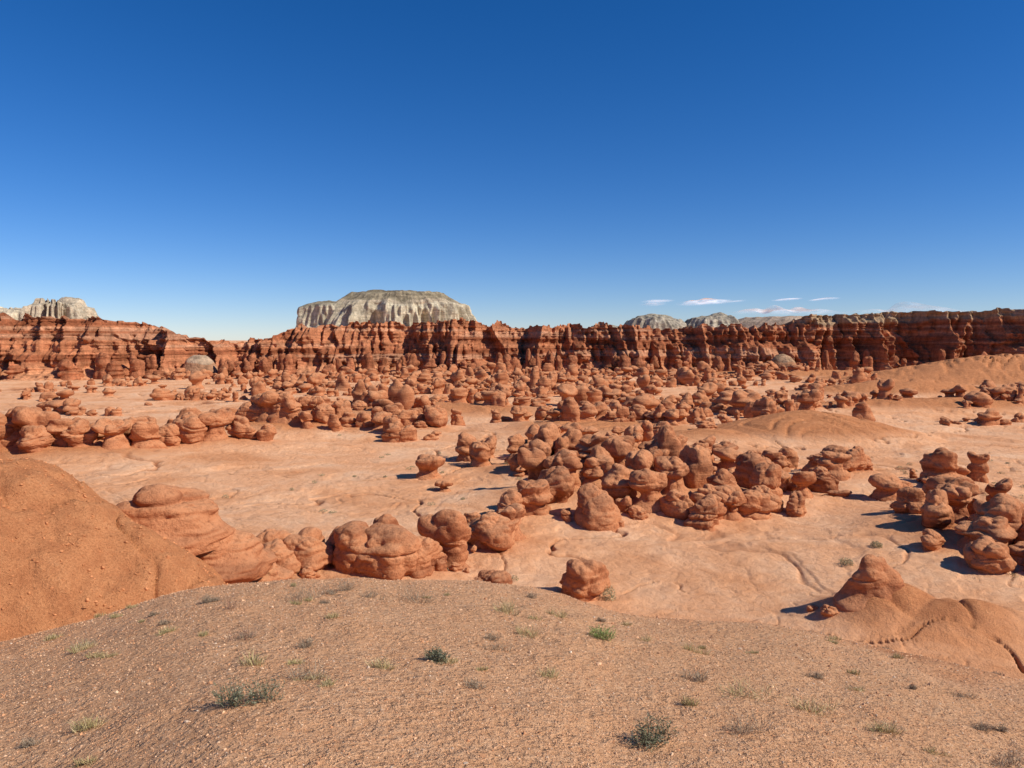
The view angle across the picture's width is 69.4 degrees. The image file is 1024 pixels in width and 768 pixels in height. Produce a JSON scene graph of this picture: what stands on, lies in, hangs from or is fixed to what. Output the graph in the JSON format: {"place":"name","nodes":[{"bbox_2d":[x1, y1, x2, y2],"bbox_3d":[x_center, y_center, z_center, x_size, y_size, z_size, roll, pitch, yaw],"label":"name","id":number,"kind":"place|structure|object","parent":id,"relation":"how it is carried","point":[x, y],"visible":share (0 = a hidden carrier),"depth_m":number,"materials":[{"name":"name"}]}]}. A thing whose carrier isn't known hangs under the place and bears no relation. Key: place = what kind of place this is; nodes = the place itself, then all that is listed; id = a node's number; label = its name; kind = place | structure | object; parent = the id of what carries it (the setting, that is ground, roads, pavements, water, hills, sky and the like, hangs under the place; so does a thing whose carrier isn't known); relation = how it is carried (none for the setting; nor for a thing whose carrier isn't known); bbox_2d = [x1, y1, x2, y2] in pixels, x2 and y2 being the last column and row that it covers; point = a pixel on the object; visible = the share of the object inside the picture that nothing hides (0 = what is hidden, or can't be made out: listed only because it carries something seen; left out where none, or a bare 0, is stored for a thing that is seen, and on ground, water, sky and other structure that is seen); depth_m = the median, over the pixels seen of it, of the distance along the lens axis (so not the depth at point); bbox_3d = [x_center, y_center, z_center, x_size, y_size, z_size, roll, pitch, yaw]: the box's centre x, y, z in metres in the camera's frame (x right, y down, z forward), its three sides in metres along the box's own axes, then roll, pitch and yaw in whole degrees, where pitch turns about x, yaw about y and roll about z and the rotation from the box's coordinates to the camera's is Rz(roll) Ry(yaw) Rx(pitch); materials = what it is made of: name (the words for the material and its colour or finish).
{"place":"outdoors","nodes":[
{"label":"outdoors","id":0,"kind":"place"},
{"bbox_2d":[0,307,20,319],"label":"cream cliff","id":1,"kind":"structure","parent":0,"point":[13,312],"depth_m":491.40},
{"bbox_2d":[18,297,98,320],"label":"cream cliff","id":2,"kind":"structure","parent":0,"point":[73,308],"depth_m":492.00,"materials":[{"name":"stone"}]},
{"bbox_2d":[296,290,476,327],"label":"pale butte","id":3,"kind":"object","parent":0,"point":[406,308],"visible":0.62,"depth_m":660.98,"materials":[{"name":"stone"}]},
{"bbox_2d":[0,340,1023,767],"bbox_3d":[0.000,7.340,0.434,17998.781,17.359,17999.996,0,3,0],"label":"ground","id":4,"kind":"structure","parent":0,"point":[948,604],"depth_m":23.41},
{"bbox_2d":[0,412,13,447],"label":"hoodoo rock","id":5,"kind":"object","parent":4,"relation":"on","point":[6,431],"visible":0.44,"depth_m":91.90,"materials":[{"name":"stone"}]},
{"bbox_2d":[0,407,42,446],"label":"hoodoo rock","id":6,"kind":"object","parent":4,"relation":"on","point":[12,439],"visible":0.18,"depth_m":92.55,"materials":[{"name":"stone"}]},
{"bbox_2d":[16,425,55,452],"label":"hoodoo rock","id":7,"kind":"object","parent":4,"relation":"on","point":[33,438],"visible":0.96,"depth_m":89.87,"materials":[{"name":"stone"}]},
{"bbox_2d":[11,406,60,447],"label":"hoodoo rock","id":8,"kind":"object","parent":4,"relation":"on","point":[22,416],"visible":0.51,"depth_m":92.19,"materials":[{"name":"stone"}]},
{"bbox_2d":[46,418,74,446],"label":"hoodoo rock","id":9,"kind":"object","parent":4,"relation":"on","point":[55,428],"visible":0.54,"depth_m":92.44,"materials":[{"name":"stone"}]},
{"bbox_2d":[60,419,98,446],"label":"hoodoo rock","id":10,"kind":"object","parent":4,"relation":"on","point":[79,433],"visible":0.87,"depth_m":92.03,"materials":[{"name":"stone"}]},
{"bbox_2d":[65,712,109,733],"bbox_3d":[-3.121,2.471,5.407,0.338,0.131,0.214,-2,4,-25],"label":"grass tuft","id":11,"kind":"object","parent":4,"relation":"on","point":[90,725],"visible":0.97,"depth_m":5.41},
{"bbox_2d":[91,418,130,449],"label":"hoodoo rock","id":12,"kind":"object","parent":4,"relation":"on","point":[112,431],"visible":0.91,"depth_m":93.46,"materials":[{"name":"stone"}]},
{"bbox_2d":[129,421,167,448],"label":"hoodoo rock","id":13,"kind":"object","parent":4,"relation":"on","point":[145,435],"visible":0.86,"depth_m":95.45,"materials":[{"name":"stone"}]},
{"bbox_2d":[159,424,180,445],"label":"hoodoo rock","id":14,"kind":"object","parent":4,"relation":"on","point":[169,433],"visible":0.7,"depth_m":98.78,"materials":[{"name":"stone"}]},
{"bbox_2d":[116,484,234,555],"bbox_3d":[-15.832,5.955,33.298,6.164,3.047,4.860,-2,4,-30],"label":"hoodoo rock","id":15,"kind":"object","parent":4,"relation":"on","point":[192,521],"visible":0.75,"depth_m":32.33,"materials":[{"name":"stone"}]},
{"bbox_2d":[172,412,207,443],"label":"hoodoo rock","id":16,"kind":"object","parent":4,"relation":"on","point":[192,427],"visible":0.72,"depth_m":99.80,"materials":[{"name":"stone"}]},
{"bbox_2d":[182,355,217,377],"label":"clay dome","id":17,"kind":"structure","parent":4,"relation":"on","point":[193,363],"depth_m":299.28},
{"bbox_2d":[198,408,234,440],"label":"hoodoo rock","id":18,"kind":"object","parent":4,"relation":"on","point":[216,421],"visible":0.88,"depth_m":101.53,"materials":[{"name":"stone"}]},
{"bbox_2d":[196,527,277,583],"bbox_3d":[-14.264,7.777,34.557,6.114,2.394,5.320,0,3,0],"label":"hoodoo rock","id":19,"kind":"object","parent":4,"relation":"on","point":[239,556],"visible":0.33,"depth_m":33.33,"materials":[{"name":"stone"}]},
{"bbox_2d":[225,415,256,439],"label":"hoodoo rock","id":20,"kind":"object","parent":4,"relation":"on","point":[241,427],"visible":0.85,"depth_m":103.28,"materials":[{"name":"stone"}]},
{"bbox_2d":[210,673,284,707],"bbox_3d":[-1.889,2.198,5.303,0.496,0.223,0.377,-2,4,-33],"label":"sagebrush","id":21,"kind":"object","parent":4,"relation":"on","point":[237,695],"visible":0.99,"depth_m":5.29,"materials":[{"name":"plant"}]},
{"bbox_2d":[235,401,260,421],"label":"hoodoo rock","id":22,"kind":"object","parent":4,"relation":"on","point":[250,411],"visible":0.6,"depth_m":119.84,"materials":[{"name":"stone"}]},
{"bbox_2d":[235,651,267,666],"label":"grass tuft","id":23,"kind":"object","parent":4,"relation":"on","point":[258,662],"visible":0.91,"depth_m":6.43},
{"bbox_2d":[252,391,278,422],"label":"hoodoo rock","id":24,"kind":"object","parent":4,"relation":"on","point":[266,401],"visible":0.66,"depth_m":119.28,"materials":[{"name":"stone"}]},
{"bbox_2d":[256,529,290,543],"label":"hoodoo rock","id":25,"kind":"object","parent":4,"relation":"on","point":[266,535],"visible":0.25,"depth_m":46.16,"materials":[{"name":"stone"}]},
{"bbox_2d":[267,562,293,579],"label":"hoodoo rock","id":26,"kind":"object","parent":4,"relation":"on","point":[277,572],"visible":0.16,"depth_m":36.62,"materials":[{"name":"stone"}]},
{"bbox_2d":[263,538,300,573],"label":"hoodoo rock","id":27,"kind":"object","parent":4,"relation":"on","point":[286,557],"visible":0.45,"depth_m":44.34,"materials":[{"name":"stone"}]},
{"bbox_2d":[267,391,302,423],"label":"hoodoo rock","id":28,"kind":"object","parent":4,"relation":"on","point":[286,408],"visible":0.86,"depth_m":118.89,"materials":[{"name":"stone"}]},
{"bbox_2d":[281,577,324,601],"bbox_3d":[-2.748,2.713,9.776,0.599,0.304,0.608,0,3,0],"label":"desert shrub","id":29,"kind":"object","parent":4,"relation":"on","point":[298,596],"visible":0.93,"depth_m":9.82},
{"bbox_2d":[280,656,332,682],"bbox_3d":[-1.660,2.321,5.960,0.406,0.170,0.427,-2,4,-27],"label":"desert shrub","id":30,"kind":"object","parent":4,"relation":"on","point":[307,673],"visible":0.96,"depth_m":6.02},
{"bbox_2d":[283,527,333,570],"bbox_3d":[-12.904,10.639,46.418,3.824,3.043,3.632,1,4,19],"label":"hoodoo rock","id":31,"kind":"object","parent":4,"relation":"on","point":[311,547],"visible":0.73,"depth_m":45.38,"materials":[{"name":"stone"}]},
{"bbox_2d":[299,566,320,578],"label":"hoodoo rock","id":32,"kind":"object","parent":4,"relation":"on","point":[308,572],"visible":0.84,"depth_m":43.90,"materials":[{"name":"stone"}]},
{"bbox_2d":[298,394,324,420],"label":"hoodoo rock","id":33,"kind":"object","parent":4,"relation":"on","point":[309,403],"visible":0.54,"depth_m":121.63,"materials":[{"name":"stone"}]},
{"bbox_2d":[312,402,334,423],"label":"hoodoo rock","id":34,"kind":"object","parent":4,"relation":"on","point":[322,412],"visible":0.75,"depth_m":120.10,"materials":[{"name":"stone"}]},
{"bbox_2d":[332,520,368,573],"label":"hoodoo rock","id":35,"kind":"object","parent":4,"relation":"on","point":[347,535],"visible":0.54,"depth_m":45.26,"materials":[{"name":"stone"}]},
{"bbox_2d":[365,656,398,670],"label":"grass tuft","id":36,"kind":"object","parent":4,"relation":"on","point":[377,665],"visible":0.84,"depth_m":6.44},
{"bbox_2d":[349,524,420,579],"bbox_3d":[-7.906,10.572,45.899,4.727,3.385,3.918,2,4,34],"label":"hoodoo rock","id":37,"kind":"object","parent":4,"relation":"on","point":[389,550],"visible":0.85,"depth_m":44.61,"materials":[{"name":"stone"}]},
{"bbox_2d":[369,514,402,527],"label":"hoodoo rock","id":38,"kind":"object","parent":4,"relation":"on","point":[385,519],"visible":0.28,"depth_m":48.30,"materials":[{"name":"stone"}]},
{"bbox_2d":[401,579,437,603],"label":"desert shrub","id":39,"kind":"object","parent":4,"relation":"on","point":[416,597],"visible":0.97,"depth_m":10.06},
{"bbox_2d":[408,536,442,578],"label":"hoodoo rock","id":40,"kind":"object","parent":4,"relation":"on","point":[429,550],"visible":0.59,"depth_m":45.52,"materials":[{"name":"stone"}]},
{"bbox_2d":[424,645,450,664],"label":"sagebrush","id":41,"kind":"object","parent":4,"relation":"on","point":[435,655],"visible":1,"depth_m":6.73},
{"bbox_2d":[431,552,447,570],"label":"hoodoo rock","id":42,"kind":"object","parent":4,"relation":"on","point":[439,565],"visible":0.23,"depth_m":46.80,"materials":[{"name":"stone"}]},
{"bbox_2d":[417,509,470,568],"bbox_3d":[-4.476,10.677,49.193,4.038,4.756,2.788,2,4,27],"label":"hoodoo rock","id":43,"kind":"object","parent":4,"relation":"on","point":[449,530],"visible":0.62,"depth_m":48.48,"materials":[{"name":"stone"}]},
{"bbox_2d":[467,511,514,552],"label":"hoodoo rock","id":44,"kind":"object","parent":4,"relation":"on","point":[492,531],"visible":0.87,"depth_m":52.48,"materials":[{"name":"stone"}]},
{"bbox_2d":[477,569,512,583],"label":"hoodoo rock","id":45,"kind":"object","parent":4,"relation":"on","point":[497,576],"visible":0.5,"depth_m":43.32,"materials":[{"name":"stone"}]},
{"bbox_2d":[491,598,519,615],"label":"grass tuft","id":46,"kind":"object","parent":4,"relation":"on","point":[506,608],"visible":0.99,"depth_m":9.55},
{"bbox_2d":[496,489,525,518],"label":"hoodoo rock","id":47,"kind":"object","parent":4,"relation":"on","point":[509,497],"visible":0.49,"depth_m":61.24,"materials":[{"name":"stone"}]},
{"bbox_2d":[497,503,525,540],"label":"hoodoo rock","id":48,"kind":"object","parent":4,"relation":"on","point":[513,512],"visible":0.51,"depth_m":55.91,"materials":[{"name":"stone"}]},
{"bbox_2d":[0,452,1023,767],"bbox_3d":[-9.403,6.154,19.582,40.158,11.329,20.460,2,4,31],"label":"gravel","id":49,"kind":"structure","parent":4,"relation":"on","point":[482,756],"depth_m":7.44,"materials":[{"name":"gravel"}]},
{"bbox_2d":[516,479,552,515],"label":"hoodoo rock","id":50,"kind":"object","parent":4,"relation":"on","point":[537,496],"visible":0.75,"depth_m":62.37,"materials":[{"name":"stone"}]},
{"bbox_2d":[72,389,1023,572],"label":"hoodoo cluster","id":51,"kind":"object","parent":4,"relation":"on","point":[534,449],"visible":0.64,"depth_m":86.63,"materials":[{"name":"stone"}]},
{"bbox_2d":[538,466,574,503],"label":"hoodoo rock","id":52,"kind":"object","parent":4,"relation":"on","point":[560,480],"visible":0.67,"depth_m":64.95,"materials":[{"name":"stone"}]},
{"bbox_2d":[543,449,582,487],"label":"hoodoo rock","id":53,"kind":"object","parent":4,"relation":"on","point":[569,460],"visible":0.46,"depth_m":69.64,"materials":[{"name":"stone"}]},
{"bbox_2d":[559,559,610,601],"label":"hoodoo rock","id":54,"kind":"object","parent":4,"relation":"on","point":[585,580],"visible":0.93,"depth_m":43.11,"materials":[{"name":"stone"}]},
{"bbox_2d":[580,455,613,489],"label":"hoodoo rock","id":55,"kind":"object","parent":4,"relation":"on","point":[594,470],"visible":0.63,"depth_m":70.23,"materials":[{"name":"stone"}]},
{"bbox_2d":[574,483,621,532],"bbox_3d":[6.930,10.354,61.160,4.416,4.025,5.043,0,3,0],"label":"hoodoo rock","id":56,"kind":"object","parent":4,"relation":"on","point":[597,508],"visible":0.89,"depth_m":60.10,"materials":[{"name":"stone"}]},
{"bbox_2d":[588,624,616,640],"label":"green shrub","id":57,"kind":"object","parent":4,"relation":"on","point":[599,633],"visible":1,"depth_m":8.72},
{"bbox_2d":[601,463,636,500],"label":"hoodoo rock","id":58,"kind":"object","parent":4,"relation":"on","point":[615,481],"visible":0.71,"depth_m":65.21,"materials":[{"name":"stone"}]},
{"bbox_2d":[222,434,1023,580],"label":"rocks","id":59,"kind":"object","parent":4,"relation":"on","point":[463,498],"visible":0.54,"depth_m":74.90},
{"bbox_2d":[628,505,647,519],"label":"hoodoo rock","id":60,"kind":"object","parent":4,"relation":"on","point":[636,512],"visible":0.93,"depth_m":61.92,"materials":[{"name":"stone"}]},
{"bbox_2d":[625,449,653,470],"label":"hoodoo rock","id":61,"kind":"object","parent":4,"relation":"on","point":[641,459],"visible":0.52,"depth_m":68.98,"materials":[{"name":"stone"}]},
{"bbox_2d":[628,468,667,513],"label":"hoodoo rock","id":62,"kind":"object","parent":4,"relation":"on","point":[649,485],"visible":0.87,"depth_m":63.66,"materials":[{"name":"stone"}]},
{"bbox_2d":[622,711,679,751],"bbox_3d":[1.000,2.448,5.277,0.503,0.247,0.300,-3,4,-36],"label":"sagebrush","id":63,"kind":"object","parent":4,"relation":"on","point":[649,737],"visible":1,"depth_m":5.24,"materials":[{"name":"plant"}]},
{"bbox_2d":[624,314,686,329],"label":"pale dome","id":64,"kind":"structure","parent":4,"relation":"on","point":[659,321],"depth_m":774.28,"materials":[{"name":"stone"}]},
{"bbox_2d":[653,456,691,497],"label":"hoodoo rock","id":65,"kind":"object","parent":4,"relation":"on","point":[675,469],"visible":0.79,"depth_m":67.82,"materials":[{"name":"stone"}]},
{"bbox_2d":[659,489,693,519],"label":"hoodoo rock","id":66,"kind":"object","parent":4,"relation":"on","point":[675,503],"visible":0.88,"depth_m":62.31,"materials":[{"name":"stone"}]},
{"bbox_2d":[679,663,709,682],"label":"desert shrub","id":67,"kind":"object","parent":4,"relation":"on","point":[699,677],"visible":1,"depth_m":7.32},
{"bbox_2d":[683,497,718,531],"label":"hoodoo rock","id":68,"kind":"object","parent":4,"relation":"on","point":[702,515],"visible":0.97,"depth_m":60.13,"materials":[{"name":"stone"}]},
{"bbox_2d":[689,484,726,519],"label":"hoodoo rock","id":69,"kind":"object","parent":4,"relation":"on","point":[706,490],"visible":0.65,"depth_m":62.66,"materials":[{"name":"stone"}]},
{"bbox_2d":[685,312,739,327],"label":"pale dome","id":70,"kind":"structure","parent":4,"relation":"on","point":[715,319],"depth_m":777.13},
{"bbox_2d":[706,468,741,491],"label":"hoodoo rock","id":71,"kind":"object","parent":4,"relation":"on","point":[721,476],"visible":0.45,"depth_m":66.38,"materials":[{"name":"stone"}]},
{"bbox_2d":[712,484,746,521],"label":"hoodoo rock","id":72,"kind":"object","parent":4,"relation":"on","point":[733,499],"visible":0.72,"depth_m":62.35,"materials":[{"name":"stone"}]},
{"bbox_2d":[722,711,774,737],"bbox_3d":[1.833,2.622,5.712,0.483,0.168,0.322,-2,4,-27],"label":"desert shrub","id":73,"kind":"object","parent":4,"relation":"on","point":[740,728],"visible":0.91,"depth_m":5.72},
{"bbox_2d":[717,674,784,704],"bbox_3d":[2.169,2.807,6.818,0.661,0.165,0.536,-2,4,-29],"label":"grass tuft","id":74,"kind":"object","parent":4,"relation":"on","point":[741,689],"visible":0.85,"depth_m":6.84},
{"bbox_2d":[738,490,777,519],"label":"hoodoo rock","id":75,"kind":"object","parent":4,"relation":"on","point":[758,505],"visible":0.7,"depth_m":62.70,"materials":[{"name":"stone"}]},
{"bbox_2d":[748,462,782,497],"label":"hoodoo rock","id":76,"kind":"object","parent":4,"relation":"on","point":[766,474],"visible":0.66,"depth_m":68.22,"materials":[{"name":"stone"}]},
{"bbox_2d":[751,485,783,512],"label":"hoodoo rock","id":77,"kind":"object","parent":4,"relation":"on","point":[773,497],"visible":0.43,"depth_m":65.37,"materials":[{"name":"stone"}]},
{"bbox_2d":[771,354,795,366],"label":"clay dome","id":78,"kind":"structure","parent":4,"relation":"on","point":[779,360],"depth_m":317.81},
{"bbox_2d":[786,491,806,516],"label":"hoodoo rock","id":79,"kind":"object","parent":4,"relation":"on","point":[795,505],"visible":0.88,"depth_m":64.16,"materials":[{"name":"stone"}]},
{"bbox_2d":[791,471,816,497],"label":"hoodoo rock","id":80,"kind":"object","parent":4,"relation":"on","point":[803,480],"visible":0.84,"depth_m":69.74,"materials":[{"name":"stone"}]},
{"bbox_2d":[784,692,845,717],"bbox_3d":[2.739,2.870,6.730,0.510,0.198,0.424,-3,5,-43],"label":"grass tuft","id":81,"kind":"object","parent":4,"relation":"on","point":[807,708],"visible":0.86,"depth_m":6.70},
{"bbox_2d":[807,466,838,493],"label":"hoodoo rock","id":82,"kind":"object","parent":4,"relation":"on","point":[826,481],"visible":0.77,"depth_m":72.52,"materials":[{"name":"stone"}]},
{"bbox_2d":[820,604,837,616],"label":"hoodoo rock","id":83,"kind":"object","parent":4,"relation":"on","point":[828,610],"visible":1,"depth_m":39.35,"materials":[{"name":"stone"}]},
{"bbox_2d":[817,451,851,480],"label":"hoodoo rock","id":84,"kind":"object","parent":4,"relation":"on","point":[837,465],"visible":0.75,"depth_m":76.91,"materials":[{"name":"stone"}]},
{"bbox_2d":[846,446,866,471],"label":"hoodoo rock","id":85,"kind":"object","parent":4,"relation":"on","point":[858,459],"visible":0.7,"depth_m":78.97,"materials":[{"name":"stone"}]},
{"bbox_2d":[833,554,904,611],"bbox_3d":[20.172,11.100,40.403,6.525,3.761,4.410,-1,4,-24],"label":"hoodoo rock","id":86,"kind":"object","parent":4,"relation":"on","point":[875,576],"visible":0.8,"depth_m":39.45,"materials":[{"name":"stone"}]},
{"bbox_2d":[866,720,906,734],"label":"grass tuft","id":87,"kind":"object","parent":4,"relation":"on","point":[892,731],"visible":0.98,"depth_m":6.30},
{"bbox_2d":[890,486,925,513],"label":"hoodoo rock","id":88,"kind":"object","parent":4,"relation":"on","point":[911,500],"visible":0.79,"depth_m":60.81,"materials":[{"name":"stone"}]},
{"bbox_2d":[920,528,945,550],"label":"hoodoo rock","id":89,"kind":"object","parent":4,"relation":"on","point":[932,540],"visible":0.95,"depth_m":51.17,"materials":[{"name":"stone"}]},
{"bbox_2d":[920,489,954,530],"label":"hoodoo rock","id":90,"kind":"object","parent":4,"relation":"on","point":[936,510],"visible":0.94,"depth_m":55.02,"materials":[{"name":"stone"}]},
{"bbox_2d":[919,447,971,480],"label":"hoodoo rock","id":91,"kind":"object","parent":4,"relation":"on","point":[940,462],"visible":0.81,"depth_m":73.56,"materials":[{"name":"stone"}]},
{"bbox_2d":[926,476,979,496],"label":"hoodoo rock","id":92,"kind":"object","parent":4,"relation":"on","point":[932,483],"visible":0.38,"depth_m":60.70,"materials":[{"name":"stone"}]},
{"bbox_2d":[935,483,971,522],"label":"hoodoo rock","id":93,"kind":"object","parent":4,"relation":"on","point":[959,499],"visible":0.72,"depth_m":56.82,"materials":[{"name":"stone"}]},
{"bbox_2d":[963,541,988,569],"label":"hoodoo rock","id":94,"kind":"object","parent":4,"relation":"on","point":[968,553],"visible":0.38,"depth_m":48.03,"materials":[{"name":"stone"}]},
{"bbox_2d":[966,451,989,483],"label":"hoodoo rock","id":95,"kind":"object","parent":4,"relation":"on","point":[978,467],"visible":0.8,"depth_m":75.04,"materials":[{"name":"stone"}]},
{"bbox_2d":[954,513,1017,548],"bbox_3d":[32.797,10.515,51.063,4.196,3.042,3.798,0,3,0],"label":"hoodoo rock","id":96,"kind":"object","parent":4,"relation":"on","point":[995,528],"visible":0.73,"depth_m":50.54,"materials":[{"name":"stone"}]},
{"bbox_2d":[970,535,1016,574],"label":"hoodoo rock","id":97,"kind":"object","parent":4,"relation":"on","point":[1000,560],"visible":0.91,"depth_m":47.02,"materials":[{"name":"stone"}]},
{"bbox_2d":[966,493,1023,544],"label":"hoodoo rock","id":98,"kind":"object","parent":4,"relation":"on","point":[1010,509],"visible":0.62,"depth_m":51.55,"materials":[{"name":"stone"}]},
{"bbox_2d":[985,478,1012,501],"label":"hoodoo rock","id":99,"kind":"object","parent":4,"relation":"on","point":[1004,485],"visible":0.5,"depth_m":59.82,"materials":[{"name":"stone"}]},
{"bbox_2d":[987,747,1023,767],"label":"desert shrub","id":100,"kind":"object","parent":4,"relation":"on","point":[1008,760],"visible":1,"depth_m":5.82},
{"bbox_2d":[0,307,1023,380],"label":"canyon cliff","id":101,"kind":"structure","parent":0,"point":[64,347],"depth_m":328.17,"materials":[{"name":"stone"}]},
{"bbox_2d":[0,359,1023,425],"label":"hoodoo field","id":102,"kind":"structure","parent":0,"point":[456,384],"depth_m":199.41,"materials":[{"name":"stone"}]},
{"bbox_2d":[0,0,1023,339],"label":"sky","id":103,"kind":"structure","parent":0,"point":[207,169],"materials":[{"name":"blue"}]},
{"bbox_2d":[738,316,802,327],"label":"distant mesa","id":104,"kind":"structure","parent":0,"point":[748,322],"depth_m":1426.68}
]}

